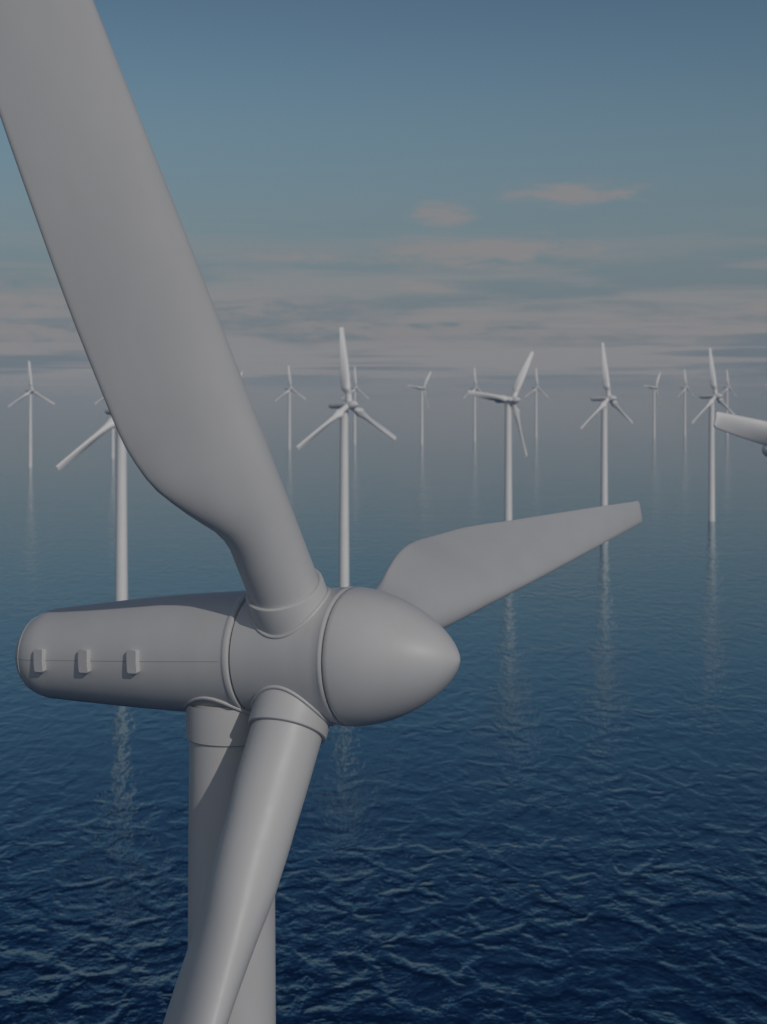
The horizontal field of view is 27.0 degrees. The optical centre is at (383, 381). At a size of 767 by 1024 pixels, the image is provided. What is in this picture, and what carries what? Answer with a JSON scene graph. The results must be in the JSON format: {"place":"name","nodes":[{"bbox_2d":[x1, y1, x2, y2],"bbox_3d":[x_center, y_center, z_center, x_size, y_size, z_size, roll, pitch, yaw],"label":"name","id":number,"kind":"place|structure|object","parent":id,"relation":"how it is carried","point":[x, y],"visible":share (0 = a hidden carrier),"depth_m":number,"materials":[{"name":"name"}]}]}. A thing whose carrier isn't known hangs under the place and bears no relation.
{"place":"outdoors","nodes":[
{"label":"outdoors","id":0,"kind":"place"},
{"bbox_2d":[0,386,766,1023],"bbox_3d":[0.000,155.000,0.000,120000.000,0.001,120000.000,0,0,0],"label":"sea","id":1,"kind":"structure","parent":0,"point":[548,804],"depth_m":662.25,"materials":[{"name":"blue liquid"}]},
{"bbox_2d":[8,361,54,466],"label":"wind turbine","id":2,"kind":"object","parent":1,"relation":"in","point":[30,391],"visible":1,"depth_m":2893.04,"materials":[{"name":"white paint"}]},
{"bbox_2d":[56,408,127,600],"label":"wind turbine","id":3,"kind":"object","parent":1,"relation":"in","point":[121,569],"visible":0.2,"depth_m":897.04,"materials":[{"name":"white paint"}]},
{"bbox_2d":[94,397,114,458],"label":"wind turbine","id":4,"kind":"object","parent":1,"relation":"in","point":[112,441],"visible":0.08,"depth_m":3219.00,"materials":[{"name":"white paint"}]},
{"bbox_2d":[275,365,305,448],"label":"wind turbine","id":5,"kind":"object","parent":1,"relation":"in","point":[288,391],"visible":0.99,"depth_m":3679.10,"materials":[{"name":"white paint"}]},
{"bbox_2d":[0,0,641,1023],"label":"wind turbine","id":6,"kind":"object","parent":1,"relation":"in","point":[276,668],"visible":1,"depth_m":87.72,"materials":[{"name":"white paint"}]},
{"bbox_2d":[296,327,395,586],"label":"wind turbine","id":7,"kind":"object","parent":1,"relation":"in","point":[341,411],"visible":0.99,"depth_m":1107.04,"materials":[{"name":"white paint"}]},
{"bbox_2d":[341,367,368,443],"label":"wind turbine","id":8,"kind":"object","parent":1,"relation":"in","point":[355,388],"visible":0.89,"depth_m":3962.20,"materials":[{"name":"white paint"}]},
{"bbox_2d":[407,371,431,443],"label":"wind turbine","id":9,"kind":"object","parent":1,"relation":"in","point":[421,425],"visible":0.98,"depth_m":3962.09,"materials":[{"name":"white paint"}]},
{"bbox_2d":[463,367,480,441],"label":"wind turbine","id":10,"kind":"object","parent":1,"relation":"in","point":[474,412],"visible":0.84,"depth_m":4154.10,"materials":[{"name":"white paint"}]},
{"bbox_2d":[467,351,533,520],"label":"wind turbine","id":11,"kind":"object","parent":1,"relation":"in","point":[511,405],"visible":0.98,"depth_m":1397.37,"materials":[{"name":"white paint"}]},
{"bbox_2d":[525,368,548,437],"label":"wind turbine","id":12,"kind":"object","parent":1,"relation":"in","point":[537,387],"visible":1,"depth_m":4441.05,"materials":[{"name":"white paint"}]},
{"bbox_2d":[580,343,632,542],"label":"wind turbine","id":13,"kind":"object","parent":1,"relation":"in","point":[606,399],"visible":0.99,"depth_m":1540.05,"materials":[{"name":"white paint"}]},
{"bbox_2d":[644,372,660,437],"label":"wind turbine","id":14,"kind":"object","parent":1,"relation":"in","point":[655,387],"visible":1,"depth_m":4441.23,"materials":[{"name":"white paint"}]},
{"bbox_2d":[678,369,693,435],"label":"wind turbine","id":15,"kind":"object","parent":1,"relation":"in","point":[686,387],"visible":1,"depth_m":4596.99,"materials":[{"name":"white paint"}]},
{"bbox_2d":[692,348,734,520],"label":"wind turbine","id":16,"kind":"object","parent":1,"relation":"in","point":[716,395],"visible":0.99,"depth_m":1773.96,"materials":[{"name":"white paint"}]},
{"bbox_2d":[721,369,736,434],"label":"wind turbine","id":17,"kind":"object","parent":1,"relation":"in","point":[728,386],"visible":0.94,"depth_m":4687.14,"materials":[{"name":"white paint"}]},
{"bbox_2d":[713,412,766,456],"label":"wind turbine","id":18,"kind":"object","parent":1,"relation":"in","point":[751,429],"visible":1,"depth_m":349.16,"materials":[{"name":"white paint"}]},
{"bbox_2d":[0,0,766,385],"label":"sky","id":19,"kind":"structure","parent":0,"point":[454,187],"materials":[{"name":"blue"}]}
]}

